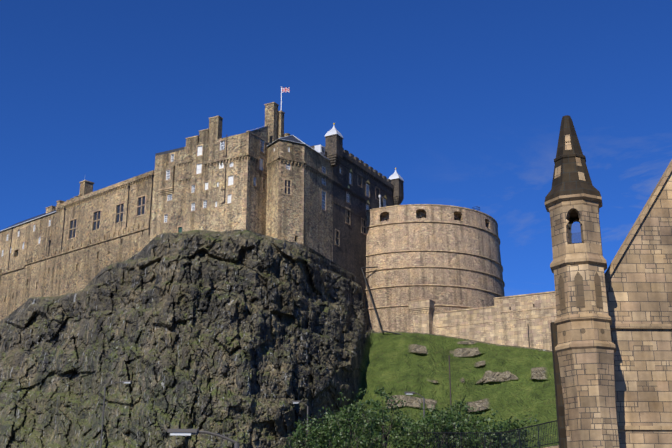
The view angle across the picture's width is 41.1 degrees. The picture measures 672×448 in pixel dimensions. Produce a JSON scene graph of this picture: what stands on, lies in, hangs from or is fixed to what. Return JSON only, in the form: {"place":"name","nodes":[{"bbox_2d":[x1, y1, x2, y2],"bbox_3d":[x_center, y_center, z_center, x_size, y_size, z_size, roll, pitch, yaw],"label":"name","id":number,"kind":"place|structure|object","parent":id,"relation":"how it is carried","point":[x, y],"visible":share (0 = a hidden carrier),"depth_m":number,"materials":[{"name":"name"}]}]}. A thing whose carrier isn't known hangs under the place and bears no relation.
{"place":"outdoors","nodes":[
{"label":"outdoors","id":0,"kind":"place"},
{"bbox_2d":[150,87,333,261],"bbox_3d":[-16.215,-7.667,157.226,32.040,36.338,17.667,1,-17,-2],"label":"palace tower","id":1,"kind":"structure","parent":0,"point":[271,179],"depth_m":152.75,"materials":[{"name":"beige stone"}]},
{"bbox_2d":[282,87,289,92],"bbox_3d":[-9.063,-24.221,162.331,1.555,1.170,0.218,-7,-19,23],"label":"union flag","id":2,"kind":"object","parent":1,"relation":"attached to","point":[286,89],"visible":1,"depth_m":162.32,"materials":[{"name":"multicoloured fabric"}]},
{"bbox_2d":[0,0,671,295],"label":"sky","id":3,"kind":"structure","parent":0,"point":[468,100],"materials":[{"name":"blue"}]},
{"label":"ground","id":4,"kind":"structure","parent":0,"visible":0},
{"bbox_2d":[100,355,451,447],"bbox_3d":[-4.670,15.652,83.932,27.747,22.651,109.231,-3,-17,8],"label":"street lamps","id":5,"kind":"object","parent":4,"relation":"on","point":[181,432],"visible":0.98,"depth_m":29.21,"materials":[{"name":"grey metal"}]},
{"bbox_2d":[0,230,558,447],"bbox_3d":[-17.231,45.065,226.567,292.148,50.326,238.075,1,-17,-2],"label":"castle rock","id":6,"kind":"object","parent":4,"relation":"on","point":[244,338],"visible":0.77,"depth_m":140.75,"materials":[{"name":"grey stone"}]},
{"bbox_2d":[0,170,153,320],"bbox_3d":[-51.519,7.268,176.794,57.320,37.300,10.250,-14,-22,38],"label":"castle building","id":7,"kind":"structure","parent":6,"relation":"on","point":[83,238],"depth_m":171.37,"materials":[{"name":"stone"}]},
{"bbox_2d":[310,123,403,299],"bbox_3d":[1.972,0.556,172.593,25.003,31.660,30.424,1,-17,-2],"label":"castle building","id":8,"kind":"structure","parent":6,"relation":"on","point":[360,187],"depth_m":166.79,"materials":[{"name":"brown stone"}]},
{"bbox_2d":[361,204,504,334],"bbox_3d":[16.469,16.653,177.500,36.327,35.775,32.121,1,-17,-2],"label":"round tower","id":9,"kind":"structure","parent":6,"relation":"on","point":[446,257],"depth_m":166.54,"materials":[{"name":"stone"}]},
{"bbox_2d":[408,291,556,350],"bbox_3d":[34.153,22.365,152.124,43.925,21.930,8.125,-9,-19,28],"label":"stone wall","id":10,"kind":"structure","parent":6,"relation":"on","point":[524,320],"depth_m":154.91,"materials":[{"name":"stone"}]},
{"bbox_2d":[284,415,326,447],"bbox_3d":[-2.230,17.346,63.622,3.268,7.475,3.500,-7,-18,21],"label":"bush","id":11,"kind":"object","parent":4,"relation":"on","point":[301,435],"visible":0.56,"depth_m":63.76,"materials":[{"name":"green plant"}]},
{"bbox_2d":[299,403,356,447],"bbox_3d":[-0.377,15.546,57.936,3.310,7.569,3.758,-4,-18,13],"label":"bush","id":12,"kind":"object","parent":4,"relation":"on","point":[320,435],"visible":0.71,"depth_m":58.09,"materials":[{"name":"green plant"}]},
{"bbox_2d":[319,389,393,447],"bbox_3d":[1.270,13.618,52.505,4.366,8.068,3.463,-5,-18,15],"label":"bush","id":13,"kind":"object","parent":4,"relation":"on","point":[350,426],"visible":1,"depth_m":52.60,"materials":[{"name":"green plant"}]},
{"bbox_2d":[346,408,389,447],"bbox_3d":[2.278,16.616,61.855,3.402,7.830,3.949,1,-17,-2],"label":"bush","id":14,"kind":"object","parent":4,"relation":"on","point":[367,432],"visible":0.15,"depth_m":62.26,"materials":[{"name":"green plant"}]},
{"bbox_2d":[348,387,413,447],"bbox_3d":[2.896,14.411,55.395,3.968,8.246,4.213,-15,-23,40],"label":"bush","id":15,"kind":"object","parent":4,"relation":"on","point":[382,416],"visible":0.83,"depth_m":55.59,"materials":[{"name":"green plant"}]},
{"bbox_2d":[384,408,424,447],"bbox_3d":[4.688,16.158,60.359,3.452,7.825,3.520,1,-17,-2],"label":"bush","id":16,"kind":"object","parent":4,"relation":"on","point":[407,437],"visible":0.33,"depth_m":60.54,"materials":[{"name":"green plant"}]},
{"bbox_2d":[404,407,460,447],"bbox_3d":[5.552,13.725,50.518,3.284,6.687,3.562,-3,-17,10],"label":"bush","id":17,"kind":"object","parent":4,"relation":"on","point":[441,425],"visible":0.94,"depth_m":50.76,"materials":[{"name":"green plant"}]},
{"bbox_2d":[429,404,468,446],"bbox_3d":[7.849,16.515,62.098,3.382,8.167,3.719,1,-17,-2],"label":"bush","id":18,"kind":"object","parent":4,"relation":"on","point":[458,413],"visible":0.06,"depth_m":62.75,"materials":[{"name":"green plant"}]},
{"bbox_2d":[431,400,488,447],"bbox_3d":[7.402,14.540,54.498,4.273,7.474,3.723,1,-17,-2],"label":"bush","id":19,"kind":"object","parent":4,"relation":"on","point":[457,403],"visible":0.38,"depth_m":54.57,"materials":[{"name":"green plant"}]},
{"bbox_2d":[416,420,558,447],"bbox_3d":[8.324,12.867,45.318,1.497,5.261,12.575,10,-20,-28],"label":"railing","id":20,"kind":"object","parent":4,"relation":"on","point":[538,441],"visible":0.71,"depth_m":45.24,"materials":[{"name":"grey metal"}]},
{"bbox_2d":[454,409,522,447],"bbox_3d":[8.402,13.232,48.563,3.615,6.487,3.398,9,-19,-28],"label":"bush","id":21,"kind":"object","parent":4,"relation":"on","point":[491,439],"visible":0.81,"depth_m":48.81,"materials":[{"name":"green plant"}]},
{"bbox_2d":[487,414,540,447],"bbox_3d":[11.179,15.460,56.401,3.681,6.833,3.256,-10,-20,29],"label":"bush","id":22,"kind":"object","parent":4,"relation":"on","point":[509,425],"visible":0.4,"depth_m":56.61,"materials":[{"name":"green plant"}]},
{"bbox_2d":[544,115,671,447],"bbox_3d":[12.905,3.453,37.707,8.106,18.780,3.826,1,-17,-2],"label":"church","id":23,"kind":"structure","parent":4,"relation":"on","point":[611,333],"depth_m":37.16,"materials":[{"name":"stone"}]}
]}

